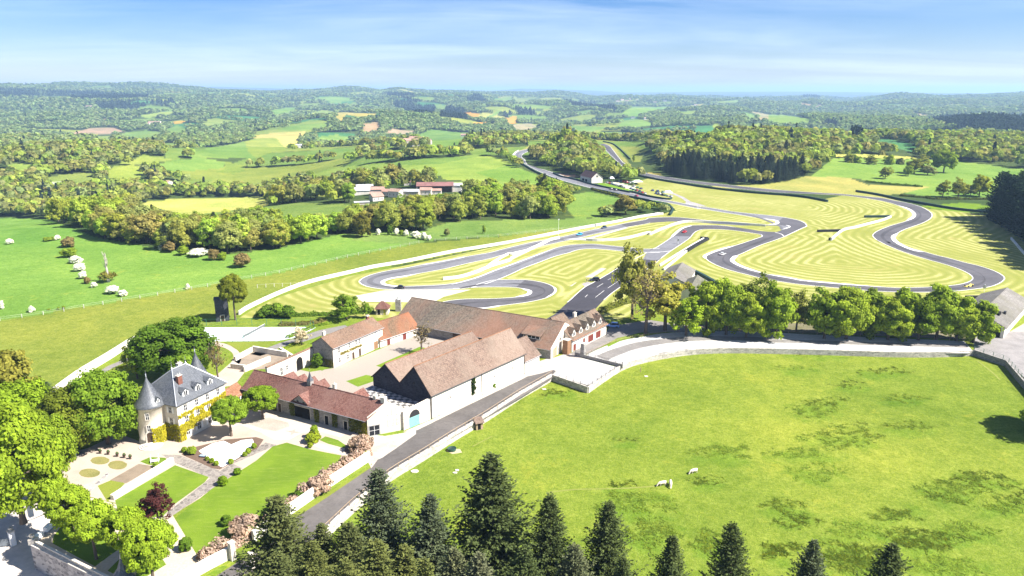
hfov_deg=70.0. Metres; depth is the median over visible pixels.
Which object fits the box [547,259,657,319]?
pit straight
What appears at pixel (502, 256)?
barrier wall
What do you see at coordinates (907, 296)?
broadleaf tree
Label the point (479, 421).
field shelter
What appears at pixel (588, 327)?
dormer house
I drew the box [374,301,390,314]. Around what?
hut
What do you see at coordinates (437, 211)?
broadleaf tree
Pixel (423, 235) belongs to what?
hawthorn
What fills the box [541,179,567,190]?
broadleaf tree
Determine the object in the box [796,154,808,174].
conifer tree
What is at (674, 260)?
barrier wall
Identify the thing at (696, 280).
grey shed
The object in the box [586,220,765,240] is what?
barrier wall
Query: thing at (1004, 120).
conifer woodland
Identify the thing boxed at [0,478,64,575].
street
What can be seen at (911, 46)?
sky
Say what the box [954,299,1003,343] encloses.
broadleaf tree
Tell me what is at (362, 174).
broadleaf tree
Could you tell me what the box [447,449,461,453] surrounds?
worn patch
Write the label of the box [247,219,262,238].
broadleaf tree
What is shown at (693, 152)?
conifer tree
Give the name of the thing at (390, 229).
shrub
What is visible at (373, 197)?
farm house
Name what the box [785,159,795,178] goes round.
conifer tree
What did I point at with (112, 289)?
hawthorn
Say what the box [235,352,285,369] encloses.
stone yard
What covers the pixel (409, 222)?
broadleaf tree
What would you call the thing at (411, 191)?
farm hall
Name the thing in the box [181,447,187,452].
shrub
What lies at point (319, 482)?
shrub
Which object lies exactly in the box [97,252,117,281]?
dead tree
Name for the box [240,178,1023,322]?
mown grass
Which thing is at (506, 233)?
field fence
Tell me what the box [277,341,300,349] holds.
hedge
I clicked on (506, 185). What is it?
broadleaf tree
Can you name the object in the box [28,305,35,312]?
hawthorn
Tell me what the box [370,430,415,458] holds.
footpath
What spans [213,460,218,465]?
shrub
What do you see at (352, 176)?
conifer tree
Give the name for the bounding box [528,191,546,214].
broadleaf tree
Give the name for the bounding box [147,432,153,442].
door
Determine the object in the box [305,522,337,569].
spruce tree
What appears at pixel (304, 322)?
hedge
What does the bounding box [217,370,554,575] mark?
front road
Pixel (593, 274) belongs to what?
gravel strip
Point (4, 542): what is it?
sheet gate
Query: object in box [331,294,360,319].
broadleaf tree
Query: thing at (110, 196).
broadleaf tree
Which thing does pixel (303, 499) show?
garden wall
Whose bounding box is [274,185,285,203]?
broadleaf tree
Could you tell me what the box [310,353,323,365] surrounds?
broadleaf tree
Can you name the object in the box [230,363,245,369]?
yard wall
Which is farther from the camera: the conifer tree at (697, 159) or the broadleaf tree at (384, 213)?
the conifer tree at (697, 159)
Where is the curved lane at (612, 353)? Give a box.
[597,336,967,359]
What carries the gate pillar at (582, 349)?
on the ground at (674, 409)
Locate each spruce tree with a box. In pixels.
[220,494,329,575]
[254,550,304,575]
[291,539,337,575]
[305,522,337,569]
[324,521,369,572]
[328,556,369,575]
[340,467,419,563]
[352,538,411,575]
[387,543,433,575]
[394,493,470,575]
[415,451,540,575]
[416,556,435,575]
[438,546,470,575]
[460,551,496,575]
[499,543,545,575]
[517,492,574,575]
[548,541,596,575]
[558,499,648,575]
[608,556,632,575]
[647,534,693,575]
[698,521,758,575]
[781,539,828,575]
[846,542,913,575]
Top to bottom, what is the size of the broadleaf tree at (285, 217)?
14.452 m
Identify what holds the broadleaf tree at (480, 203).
on the ground at (674, 409)
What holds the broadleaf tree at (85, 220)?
on the ground at (674, 409)
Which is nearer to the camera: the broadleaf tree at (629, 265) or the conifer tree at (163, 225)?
the broadleaf tree at (629, 265)
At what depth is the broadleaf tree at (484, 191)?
508.22 m
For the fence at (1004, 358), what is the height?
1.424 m
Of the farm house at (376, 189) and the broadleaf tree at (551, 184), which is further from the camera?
the farm house at (376, 189)
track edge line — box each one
[359,217,708,289]
[421,224,655,285]
[476,279,553,305]
[521,154,806,236]
[568,253,645,301]
[606,144,932,232]
[616,160,904,240]
[708,236,1004,291]
[737,238,972,287]
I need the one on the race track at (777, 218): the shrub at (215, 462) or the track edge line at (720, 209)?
the track edge line at (720, 209)
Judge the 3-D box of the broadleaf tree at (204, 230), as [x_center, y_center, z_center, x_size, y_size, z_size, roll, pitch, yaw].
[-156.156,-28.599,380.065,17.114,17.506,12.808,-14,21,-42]
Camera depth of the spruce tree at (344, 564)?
96.80 m
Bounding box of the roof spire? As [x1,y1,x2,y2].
[112,553,135,575]
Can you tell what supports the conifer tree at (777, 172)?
on the ground at (674, 409)
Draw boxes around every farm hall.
[354,187,369,195]
[356,184,375,186]
[403,189,419,195]
[453,183,462,191]
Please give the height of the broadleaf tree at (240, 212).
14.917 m
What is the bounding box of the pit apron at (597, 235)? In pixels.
[571,228,625,239]
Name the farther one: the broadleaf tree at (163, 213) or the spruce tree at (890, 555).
the broadleaf tree at (163, 213)
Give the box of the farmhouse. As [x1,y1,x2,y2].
[311,314,383,367]
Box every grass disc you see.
[79,469,99,476]
[90,457,108,463]
[108,461,126,468]
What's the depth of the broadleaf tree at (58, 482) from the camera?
136.45 m
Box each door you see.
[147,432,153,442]
[294,405,309,419]
[296,357,302,370]
[409,414,419,427]
[553,347,556,357]
[588,334,592,342]
[982,328,1000,337]
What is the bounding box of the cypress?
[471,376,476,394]
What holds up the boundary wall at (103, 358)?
on the ground at (674, 409)
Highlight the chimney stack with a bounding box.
[395,296,400,311]
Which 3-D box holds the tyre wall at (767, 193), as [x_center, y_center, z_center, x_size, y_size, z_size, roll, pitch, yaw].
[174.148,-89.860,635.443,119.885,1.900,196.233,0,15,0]
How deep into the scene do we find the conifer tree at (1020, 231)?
403.95 m
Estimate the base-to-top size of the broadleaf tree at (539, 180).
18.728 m
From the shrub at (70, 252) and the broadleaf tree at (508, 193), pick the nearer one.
the shrub at (70, 252)
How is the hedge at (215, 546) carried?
on the ground at (674, 409)
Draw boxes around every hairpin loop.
[445,280,553,307]
[458,279,523,287]
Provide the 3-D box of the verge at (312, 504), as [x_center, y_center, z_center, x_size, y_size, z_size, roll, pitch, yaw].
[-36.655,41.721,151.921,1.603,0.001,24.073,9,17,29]
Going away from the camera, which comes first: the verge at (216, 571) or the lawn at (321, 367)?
the verge at (216, 571)
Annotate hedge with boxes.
[195,439,372,559]
[254,307,373,316]
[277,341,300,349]
[279,318,327,325]
[285,318,340,337]
[591,187,622,195]
[598,297,630,313]
[865,180,922,186]
[899,194,987,199]
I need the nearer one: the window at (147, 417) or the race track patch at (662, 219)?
the window at (147, 417)
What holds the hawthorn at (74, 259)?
on the ground at (674, 409)
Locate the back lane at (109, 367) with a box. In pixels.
[102,358,127,371]
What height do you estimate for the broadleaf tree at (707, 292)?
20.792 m
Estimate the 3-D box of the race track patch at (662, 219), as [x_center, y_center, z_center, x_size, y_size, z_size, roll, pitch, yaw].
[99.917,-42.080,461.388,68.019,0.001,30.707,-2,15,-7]
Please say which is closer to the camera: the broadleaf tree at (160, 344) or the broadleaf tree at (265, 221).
the broadleaf tree at (160, 344)
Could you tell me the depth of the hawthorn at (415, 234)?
407.98 m
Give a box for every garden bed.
[111,464,152,482]
[181,437,263,468]
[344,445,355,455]
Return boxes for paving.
[226,409,344,439]
[249,418,288,430]
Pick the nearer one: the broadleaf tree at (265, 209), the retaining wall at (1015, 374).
the retaining wall at (1015, 374)
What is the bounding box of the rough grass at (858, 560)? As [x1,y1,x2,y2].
[538,354,1023,575]
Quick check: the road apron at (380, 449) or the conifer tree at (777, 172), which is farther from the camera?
the conifer tree at (777, 172)
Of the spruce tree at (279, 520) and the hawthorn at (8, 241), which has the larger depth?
the hawthorn at (8, 241)
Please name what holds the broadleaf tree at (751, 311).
on the white gravel
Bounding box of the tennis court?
[204,327,313,340]
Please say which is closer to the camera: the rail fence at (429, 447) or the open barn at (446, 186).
the rail fence at (429, 447)
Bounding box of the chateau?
[133,349,226,450]
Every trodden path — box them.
[548,485,655,492]
[977,361,999,379]
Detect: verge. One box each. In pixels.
[208,566,226,575]
[292,464,371,516]
[607,332,648,346]
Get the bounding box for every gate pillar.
[6,526,16,546]
[27,506,33,517]
[226,539,236,561]
[562,338,570,354]
[580,342,586,357]
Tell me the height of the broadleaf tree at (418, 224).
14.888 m
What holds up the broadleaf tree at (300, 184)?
on the ground at (674, 409)
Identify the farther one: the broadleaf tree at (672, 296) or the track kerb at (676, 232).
the track kerb at (676, 232)
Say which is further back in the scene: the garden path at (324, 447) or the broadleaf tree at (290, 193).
the broadleaf tree at (290, 193)
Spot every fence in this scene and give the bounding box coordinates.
[1,242,416,318]
[199,318,313,340]
[325,373,547,523]
[436,225,583,239]
[586,331,663,353]
[670,329,964,340]
[974,346,1023,376]
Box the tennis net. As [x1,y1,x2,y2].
[243,324,264,337]
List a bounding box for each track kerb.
[381,273,418,285]
[455,249,551,283]
[516,288,531,296]
[670,225,691,237]
[703,245,734,258]
[730,256,759,271]
[769,274,876,286]
[891,233,921,251]
[898,205,915,220]
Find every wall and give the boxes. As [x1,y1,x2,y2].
[27,473,109,575]
[53,339,127,391]
[110,457,173,499]
[174,547,228,575]
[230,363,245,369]
[234,347,252,360]
[238,212,663,314]
[243,356,270,371]
[251,451,369,540]
[252,346,288,356]
[265,346,312,375]
[319,374,552,536]
[402,398,430,429]
[443,236,559,279]
[486,249,525,268]
[522,163,557,179]
[552,374,587,392]
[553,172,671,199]
[575,352,622,368]
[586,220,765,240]
[588,347,973,392]
[590,187,673,215]
[603,141,630,158]
[638,174,827,201]
[659,238,703,265]
[663,250,686,269]
[685,237,708,251]
[695,270,715,283]
[817,229,841,231]
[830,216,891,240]
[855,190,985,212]
[864,215,891,217]
[973,349,1023,388]
[1010,237,1023,254]
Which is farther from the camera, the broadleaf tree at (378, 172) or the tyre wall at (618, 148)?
the tyre wall at (618, 148)
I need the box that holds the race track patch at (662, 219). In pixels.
[622,217,719,226]
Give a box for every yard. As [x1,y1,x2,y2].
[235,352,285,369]
[554,358,615,384]
[974,331,1023,376]
[1012,324,1023,331]
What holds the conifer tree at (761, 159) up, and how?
on the ground at (674, 409)
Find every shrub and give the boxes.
[42,236,53,240]
[59,247,76,256]
[60,236,74,246]
[84,277,89,283]
[162,241,175,251]
[176,245,188,254]
[178,536,192,551]
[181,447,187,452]
[187,446,196,453]
[208,249,218,259]
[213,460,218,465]
[217,251,225,259]
[220,514,231,525]
[227,458,233,463]
[227,512,258,536]
[232,253,250,266]
[294,489,303,496]
[307,473,334,496]
[347,434,373,453]
[387,225,393,234]
[444,228,449,234]
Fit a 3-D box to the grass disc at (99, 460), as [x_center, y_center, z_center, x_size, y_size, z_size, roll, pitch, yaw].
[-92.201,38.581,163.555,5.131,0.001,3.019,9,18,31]
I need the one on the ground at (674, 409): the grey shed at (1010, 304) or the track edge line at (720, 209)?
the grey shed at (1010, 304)
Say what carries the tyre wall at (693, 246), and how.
on the ground at (674, 409)
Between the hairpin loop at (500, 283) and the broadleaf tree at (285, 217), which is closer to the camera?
the hairpin loop at (500, 283)
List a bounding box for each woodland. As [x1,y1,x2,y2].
[0,81,1023,227]
[0,82,1023,206]
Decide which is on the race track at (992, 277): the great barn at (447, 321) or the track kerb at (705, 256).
the track kerb at (705, 256)
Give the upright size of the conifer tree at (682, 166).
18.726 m
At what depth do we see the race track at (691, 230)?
437.49 m
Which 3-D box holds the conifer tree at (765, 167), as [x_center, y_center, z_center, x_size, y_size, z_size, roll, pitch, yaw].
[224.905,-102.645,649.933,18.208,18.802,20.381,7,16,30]
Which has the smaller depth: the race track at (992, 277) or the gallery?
the gallery
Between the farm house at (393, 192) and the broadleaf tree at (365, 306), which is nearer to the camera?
the broadleaf tree at (365, 306)
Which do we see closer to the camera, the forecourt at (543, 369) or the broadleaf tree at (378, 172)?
the forecourt at (543, 369)
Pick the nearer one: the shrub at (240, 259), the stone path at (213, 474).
the stone path at (213, 474)
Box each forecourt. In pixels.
[61,405,358,511]
[529,359,551,375]
[539,354,581,373]
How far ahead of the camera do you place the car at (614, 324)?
254.62 m
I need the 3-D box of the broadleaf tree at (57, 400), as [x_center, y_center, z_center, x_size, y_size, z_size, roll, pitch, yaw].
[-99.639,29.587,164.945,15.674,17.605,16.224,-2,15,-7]
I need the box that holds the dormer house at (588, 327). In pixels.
[564,308,608,351]
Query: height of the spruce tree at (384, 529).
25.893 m
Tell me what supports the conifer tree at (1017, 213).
on the mown grass at (862, 255)
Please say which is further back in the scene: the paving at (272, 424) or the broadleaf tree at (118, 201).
the broadleaf tree at (118, 201)
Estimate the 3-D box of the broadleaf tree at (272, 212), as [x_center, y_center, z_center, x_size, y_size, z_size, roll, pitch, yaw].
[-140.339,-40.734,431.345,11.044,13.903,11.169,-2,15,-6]
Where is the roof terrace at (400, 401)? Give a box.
[365,385,418,408]
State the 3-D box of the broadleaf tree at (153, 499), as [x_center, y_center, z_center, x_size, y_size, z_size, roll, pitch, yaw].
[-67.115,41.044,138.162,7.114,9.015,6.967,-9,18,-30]
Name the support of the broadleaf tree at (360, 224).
on the ground at (674, 409)
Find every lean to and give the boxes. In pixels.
[354,201,369,204]
[550,312,568,321]
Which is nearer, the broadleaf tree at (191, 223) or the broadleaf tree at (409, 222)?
the broadleaf tree at (191, 223)
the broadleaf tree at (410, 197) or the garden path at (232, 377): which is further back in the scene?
the broadleaf tree at (410, 197)
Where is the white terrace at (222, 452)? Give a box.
[199,439,253,466]
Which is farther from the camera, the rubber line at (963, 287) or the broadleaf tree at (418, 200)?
the broadleaf tree at (418, 200)
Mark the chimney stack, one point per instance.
(397, 304)
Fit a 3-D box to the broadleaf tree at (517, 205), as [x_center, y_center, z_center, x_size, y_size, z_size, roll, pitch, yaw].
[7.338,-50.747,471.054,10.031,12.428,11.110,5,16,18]
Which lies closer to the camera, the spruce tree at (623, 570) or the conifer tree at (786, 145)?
the spruce tree at (623, 570)
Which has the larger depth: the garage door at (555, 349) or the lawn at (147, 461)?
the garage door at (555, 349)
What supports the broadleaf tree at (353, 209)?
on the ground at (674, 409)
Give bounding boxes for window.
[144,413,149,420]
[146,425,151,431]
[183,403,187,411]
[194,398,198,405]
[197,421,201,429]
[368,424,380,435]
[409,409,419,417]
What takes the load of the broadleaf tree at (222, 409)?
on the forecourt at (215, 432)
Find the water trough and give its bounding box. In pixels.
[447,446,455,451]
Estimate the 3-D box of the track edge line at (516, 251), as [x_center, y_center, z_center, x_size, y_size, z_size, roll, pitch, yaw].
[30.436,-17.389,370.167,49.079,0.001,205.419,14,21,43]
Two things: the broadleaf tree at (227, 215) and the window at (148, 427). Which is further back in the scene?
the broadleaf tree at (227, 215)
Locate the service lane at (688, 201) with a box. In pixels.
[670,193,706,206]
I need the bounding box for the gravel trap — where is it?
[357,290,467,301]
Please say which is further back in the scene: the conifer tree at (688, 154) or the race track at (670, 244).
the conifer tree at (688, 154)
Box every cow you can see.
[656,480,665,486]
[689,468,697,473]
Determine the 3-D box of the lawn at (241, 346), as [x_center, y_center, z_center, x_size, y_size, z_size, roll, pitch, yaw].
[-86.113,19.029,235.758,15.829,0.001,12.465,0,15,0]
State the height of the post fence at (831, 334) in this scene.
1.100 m
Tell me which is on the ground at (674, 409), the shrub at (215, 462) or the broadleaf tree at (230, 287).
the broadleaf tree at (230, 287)
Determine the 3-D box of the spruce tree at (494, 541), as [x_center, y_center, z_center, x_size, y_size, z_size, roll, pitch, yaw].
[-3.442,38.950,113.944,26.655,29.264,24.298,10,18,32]
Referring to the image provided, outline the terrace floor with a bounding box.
[40,477,200,575]
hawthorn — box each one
[6,239,13,243]
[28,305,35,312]
[68,255,83,262]
[72,262,85,270]
[78,270,86,277]
[104,285,119,293]
[118,290,126,295]
[186,248,207,255]
[410,231,420,237]
[420,232,426,238]
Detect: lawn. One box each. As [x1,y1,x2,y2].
[53,526,116,565]
[98,480,124,501]
[108,554,165,575]
[115,465,207,516]
[140,457,166,464]
[175,443,341,552]
[226,341,273,351]
[286,343,306,352]
[310,365,327,370]
[320,436,344,447]
[347,375,372,386]
[377,347,423,366]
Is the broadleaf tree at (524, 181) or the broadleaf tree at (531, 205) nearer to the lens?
the broadleaf tree at (531, 205)
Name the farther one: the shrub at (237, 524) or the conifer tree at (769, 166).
the conifer tree at (769, 166)
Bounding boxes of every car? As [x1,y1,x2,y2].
[589,277,599,281]
[606,322,619,327]
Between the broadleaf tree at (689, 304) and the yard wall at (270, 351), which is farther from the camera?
the broadleaf tree at (689, 304)
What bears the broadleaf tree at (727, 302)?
on the white gravel
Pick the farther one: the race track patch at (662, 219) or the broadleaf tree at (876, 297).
the race track patch at (662, 219)
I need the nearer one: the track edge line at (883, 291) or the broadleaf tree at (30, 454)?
the broadleaf tree at (30, 454)
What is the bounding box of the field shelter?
[473,416,484,429]
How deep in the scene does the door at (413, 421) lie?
179.93 m
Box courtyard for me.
[295,335,446,392]
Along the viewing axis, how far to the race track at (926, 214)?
538.60 m
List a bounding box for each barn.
[371,327,526,418]
[377,312,419,347]
[399,297,568,358]
[416,182,453,191]
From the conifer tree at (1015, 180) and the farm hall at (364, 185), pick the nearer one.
the conifer tree at (1015, 180)
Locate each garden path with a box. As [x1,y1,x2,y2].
[209,342,240,378]
[221,369,243,386]
[313,442,348,455]
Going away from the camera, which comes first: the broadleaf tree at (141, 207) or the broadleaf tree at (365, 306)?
the broadleaf tree at (365, 306)
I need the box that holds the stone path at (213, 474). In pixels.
[163,443,275,516]
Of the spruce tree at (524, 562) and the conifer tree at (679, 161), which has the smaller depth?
the spruce tree at (524, 562)
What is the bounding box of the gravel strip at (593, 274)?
[586,268,605,277]
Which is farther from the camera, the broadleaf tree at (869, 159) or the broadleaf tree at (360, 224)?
the broadleaf tree at (869, 159)
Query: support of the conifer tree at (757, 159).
on the ground at (674, 409)
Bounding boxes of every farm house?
[368,192,383,201]
[370,186,384,191]
[381,189,388,195]
[388,188,403,197]
[420,187,431,194]
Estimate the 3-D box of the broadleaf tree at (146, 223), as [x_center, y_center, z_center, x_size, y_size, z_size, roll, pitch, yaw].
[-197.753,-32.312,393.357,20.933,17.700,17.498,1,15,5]
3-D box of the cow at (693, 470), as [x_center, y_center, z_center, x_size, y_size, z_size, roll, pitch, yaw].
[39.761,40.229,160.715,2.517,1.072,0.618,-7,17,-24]
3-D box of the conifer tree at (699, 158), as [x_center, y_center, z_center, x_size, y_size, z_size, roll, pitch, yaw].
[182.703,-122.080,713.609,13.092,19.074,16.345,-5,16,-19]
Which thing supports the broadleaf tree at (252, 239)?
on the ground at (674, 409)
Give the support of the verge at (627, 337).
on the ground at (674, 409)
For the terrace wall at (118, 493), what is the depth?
154.25 m
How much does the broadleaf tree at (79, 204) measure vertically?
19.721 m
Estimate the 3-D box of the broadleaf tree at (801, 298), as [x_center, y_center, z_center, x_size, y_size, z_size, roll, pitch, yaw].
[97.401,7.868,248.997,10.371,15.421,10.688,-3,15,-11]
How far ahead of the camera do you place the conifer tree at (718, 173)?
660.50 m
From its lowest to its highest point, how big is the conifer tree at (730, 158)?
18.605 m
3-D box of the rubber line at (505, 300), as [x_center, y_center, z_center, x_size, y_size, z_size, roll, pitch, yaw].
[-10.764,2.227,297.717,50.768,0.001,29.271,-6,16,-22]
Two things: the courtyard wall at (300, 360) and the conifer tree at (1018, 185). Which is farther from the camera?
the conifer tree at (1018, 185)
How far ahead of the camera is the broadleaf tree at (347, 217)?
418.21 m
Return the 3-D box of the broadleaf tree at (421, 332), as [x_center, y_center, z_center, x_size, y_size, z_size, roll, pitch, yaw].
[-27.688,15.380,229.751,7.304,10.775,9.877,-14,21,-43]
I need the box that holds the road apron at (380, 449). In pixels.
[368,437,406,467]
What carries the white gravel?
on the ground at (674, 409)
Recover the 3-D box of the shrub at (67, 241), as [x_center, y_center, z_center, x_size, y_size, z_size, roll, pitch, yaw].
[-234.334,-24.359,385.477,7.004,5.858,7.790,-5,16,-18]
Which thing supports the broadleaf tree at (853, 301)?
on the white gravel
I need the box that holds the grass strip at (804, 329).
[626,323,965,339]
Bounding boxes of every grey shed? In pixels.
[660,262,695,284]
[681,275,708,299]
[972,287,1023,337]
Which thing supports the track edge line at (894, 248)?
on the race track at (992, 277)
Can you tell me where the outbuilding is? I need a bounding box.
[432,188,441,194]
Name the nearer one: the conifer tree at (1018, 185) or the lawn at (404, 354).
the lawn at (404, 354)
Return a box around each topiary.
[217,475,227,485]
[233,468,241,474]
[304,431,321,442]
[310,425,318,431]
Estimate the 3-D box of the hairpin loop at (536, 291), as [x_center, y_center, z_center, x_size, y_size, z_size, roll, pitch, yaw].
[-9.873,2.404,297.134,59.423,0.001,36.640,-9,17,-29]
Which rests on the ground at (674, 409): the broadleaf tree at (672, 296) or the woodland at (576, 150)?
the woodland at (576, 150)
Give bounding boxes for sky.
[0,0,1023,92]
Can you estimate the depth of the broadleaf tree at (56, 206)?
467.56 m
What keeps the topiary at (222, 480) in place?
on the lawn at (285, 469)
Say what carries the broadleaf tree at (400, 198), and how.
on the ground at (674, 409)
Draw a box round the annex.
[518,335,540,372]
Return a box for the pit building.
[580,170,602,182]
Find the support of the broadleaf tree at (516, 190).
on the ground at (674, 409)
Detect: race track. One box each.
[360,217,776,289]
[515,149,805,229]
[600,144,931,242]
[643,236,689,259]
[650,225,757,250]
[706,236,1003,291]
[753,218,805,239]
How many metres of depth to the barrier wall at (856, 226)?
440.54 m
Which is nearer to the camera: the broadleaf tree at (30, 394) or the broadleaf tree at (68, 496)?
the broadleaf tree at (68, 496)
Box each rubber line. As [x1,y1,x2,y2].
[367,220,780,287]
[458,283,544,304]
[516,150,782,228]
[602,144,921,242]
[722,236,985,290]
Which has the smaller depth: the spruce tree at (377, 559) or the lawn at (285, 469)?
the spruce tree at (377, 559)
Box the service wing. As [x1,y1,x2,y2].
[241,369,406,435]
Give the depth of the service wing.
180.83 m
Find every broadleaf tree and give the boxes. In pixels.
[0,349,40,384]
[0,377,50,408]
[0,399,67,524]
[30,408,78,471]
[33,475,69,509]
[34,382,102,450]
[43,483,90,529]
[44,197,71,223]
[60,367,140,444]
[62,498,115,559]
[63,195,91,226]
[81,210,93,230]
[84,196,110,200]
[86,197,109,210]
[88,206,114,235]
[92,216,109,238]
[94,196,112,206]
[98,505,145,550]
[99,201,118,209]
[100,212,126,239]
[106,193,114,198]
[107,216,132,239]
[110,198,127,208]
[114,202,127,212]
[115,205,143,223]
[116,344,143,378]
[116,517,178,575]
[120,192,139,201]
[122,195,141,208]
[122,223,147,242]
[124,210,162,242]
[124,314,218,374]
[133,201,151,213]
[134,481,174,518]
[150,205,158,210]
[150,213,165,231]
[152,228,173,245]
[155,210,171,216]
[158,217,178,242]
[159,219,177,243]
[165,212,181,219]
[167,215,198,246]
[167,222,194,245]
[167,348,208,370]
[168,212,188,218]
[188,211,203,215]
[188,213,200,222]
[193,215,220,248]
[194,222,216,245]
[201,216,221,238]
[204,339,227,377]
[209,221,241,252]
[209,394,248,436]
[213,218,252,249]
[216,273,247,319]
[221,213,233,220]
[225,213,250,249]
[234,208,247,215]
[240,212,254,219]
[241,385,279,419]
[242,227,263,249]
[247,205,269,218]
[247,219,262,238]
[248,208,269,219]
[253,214,263,222]
[257,304,275,316]
[261,216,286,241]
[261,219,278,247]
[262,226,288,247]
[264,218,290,246]
[268,184,284,203]
[268,208,282,218]
[269,302,282,316]
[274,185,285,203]
[279,305,295,317]
[282,214,292,225]
[283,182,300,202]
[286,213,316,242]
[292,179,303,198]
[293,326,311,344]
[307,178,318,197]
[307,213,329,238]
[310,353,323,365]
[318,180,332,199]
[326,211,345,232]
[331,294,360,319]
[334,180,356,201]
[334,210,354,232]
[341,182,355,201]
[343,168,354,178]
[345,203,363,211]
[345,207,358,229]
[351,213,370,236]
[353,168,370,183]
[353,211,369,224]
[360,203,379,226]
[360,301,371,314]
[372,167,386,180]
[372,202,401,230]
[383,163,400,183]
[385,200,401,224]
[392,192,405,205]
[398,204,407,228]
[399,209,418,229]
[403,194,418,204]
[404,205,425,229]
[407,200,422,204]
[409,169,420,187]
[410,320,435,349]
[411,202,435,229]
[415,195,427,202]
[419,167,436,181]
[419,197,436,208]
[431,197,445,218]
[434,193,443,199]
[438,197,446,218]
[444,192,463,217]
[449,199,468,220]
[460,178,475,193]
[463,191,474,197]
[463,193,482,217]
[471,184,493,201]
[473,194,487,218]
[481,180,489,185]
[486,178,501,184]
[486,193,503,215]
[490,182,502,192]
[493,187,519,212]
[503,182,512,188]
[504,200,519,217]
[508,186,519,200]
[509,178,519,183]
[512,183,524,191]
[512,191,525,213]
[514,200,527,217]
[517,179,530,185]
[518,194,542,218]
[520,184,531,194]
[527,185,536,193]
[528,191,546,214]
[536,173,548,186]
[537,185,546,191]
[537,194,560,217]
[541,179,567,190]
[544,177,560,191]
[545,189,568,212]
[559,187,575,204]
[611,241,654,318]
[614,194,637,214]
[623,256,670,333]
[637,269,693,330]
[666,295,705,335]
[688,278,725,336]
[708,276,744,334]
[725,291,766,337]
[740,271,775,301]
[760,280,800,339]
[791,288,809,330]
[802,286,846,338]
[835,284,878,339]
[843,152,853,162]
[852,154,861,162]
[854,287,886,339]
[863,154,877,164]
[869,295,914,339]
[878,166,893,178]
[881,155,894,164]
[887,286,919,341]
[895,157,904,164]
[903,165,914,174]
[904,157,929,173]
[911,293,944,339]
[917,154,931,164]
[917,282,964,339]
[918,165,937,174]
[931,148,958,172]
[935,180,951,196]
[940,296,984,340]
[951,177,969,196]
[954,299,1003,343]
[964,186,981,196]
[970,174,993,196]
[1019,409,1023,420]
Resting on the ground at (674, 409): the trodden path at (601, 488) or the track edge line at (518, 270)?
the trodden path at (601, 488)
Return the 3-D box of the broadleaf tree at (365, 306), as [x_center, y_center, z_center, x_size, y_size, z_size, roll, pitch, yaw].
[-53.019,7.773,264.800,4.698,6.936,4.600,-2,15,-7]
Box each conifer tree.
[154,222,172,250]
[280,181,300,203]
[349,170,355,185]
[537,173,546,185]
[661,155,670,172]
[664,155,675,173]
[670,154,680,174]
[673,158,682,175]
[675,158,688,177]
[685,149,689,165]
[685,149,695,168]
[686,161,701,178]
[687,155,692,172]
[687,156,695,174]
[690,158,701,175]
[696,153,702,169]
[698,160,711,179]
[701,156,713,176]
[708,161,716,178]
[712,162,722,181]
[716,163,726,181]
[721,161,738,182]
[726,154,734,171]
[732,160,743,181]
[747,155,756,168]
[753,152,760,166]
[755,155,763,172]
[758,162,772,182]
[767,158,773,172]
[768,154,774,171]
[770,159,784,181]
[778,161,792,180]
[783,140,790,148]
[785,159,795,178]
[791,156,802,178]
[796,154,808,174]
[980,173,1018,221]
[981,171,1011,218]
[988,176,1023,222]
[994,183,1023,227]
[1001,187,1023,234]
[1002,185,1023,229]
[1013,217,1023,238]
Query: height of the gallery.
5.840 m
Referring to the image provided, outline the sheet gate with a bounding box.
[0,538,8,546]
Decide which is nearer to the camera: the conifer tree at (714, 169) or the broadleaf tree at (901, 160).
the conifer tree at (714, 169)
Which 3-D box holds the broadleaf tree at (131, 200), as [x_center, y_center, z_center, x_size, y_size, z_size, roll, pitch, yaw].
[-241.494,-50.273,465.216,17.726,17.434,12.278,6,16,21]
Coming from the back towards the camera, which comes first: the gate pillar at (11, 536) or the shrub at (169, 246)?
the shrub at (169, 246)
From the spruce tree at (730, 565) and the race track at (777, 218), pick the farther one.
the race track at (777, 218)
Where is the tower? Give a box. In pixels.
[213,296,229,321]
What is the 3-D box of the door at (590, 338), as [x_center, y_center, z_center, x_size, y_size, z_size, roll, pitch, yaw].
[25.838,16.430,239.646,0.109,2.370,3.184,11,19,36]
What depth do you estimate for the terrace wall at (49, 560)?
130.48 m
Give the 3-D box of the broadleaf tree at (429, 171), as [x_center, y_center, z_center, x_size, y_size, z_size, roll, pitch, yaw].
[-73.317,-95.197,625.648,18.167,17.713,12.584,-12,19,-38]
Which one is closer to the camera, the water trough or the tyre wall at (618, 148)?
the water trough
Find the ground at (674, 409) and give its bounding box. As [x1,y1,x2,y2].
[0,83,1023,575]
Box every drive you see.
[253,325,346,355]
[570,320,701,354]
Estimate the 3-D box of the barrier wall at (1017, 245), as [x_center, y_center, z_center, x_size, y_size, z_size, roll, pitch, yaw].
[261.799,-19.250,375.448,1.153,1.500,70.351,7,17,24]
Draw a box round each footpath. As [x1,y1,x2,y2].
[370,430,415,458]
[404,364,544,431]
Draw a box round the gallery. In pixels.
[225,382,244,412]
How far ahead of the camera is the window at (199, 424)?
176.88 m
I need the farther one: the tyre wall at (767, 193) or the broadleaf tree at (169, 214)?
the tyre wall at (767, 193)
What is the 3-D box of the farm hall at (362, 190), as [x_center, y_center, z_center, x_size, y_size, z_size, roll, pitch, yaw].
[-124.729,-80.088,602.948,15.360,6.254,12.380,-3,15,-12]
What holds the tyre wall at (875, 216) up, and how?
on the ground at (674, 409)
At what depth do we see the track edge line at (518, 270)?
355.30 m
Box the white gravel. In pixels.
[588,331,970,363]

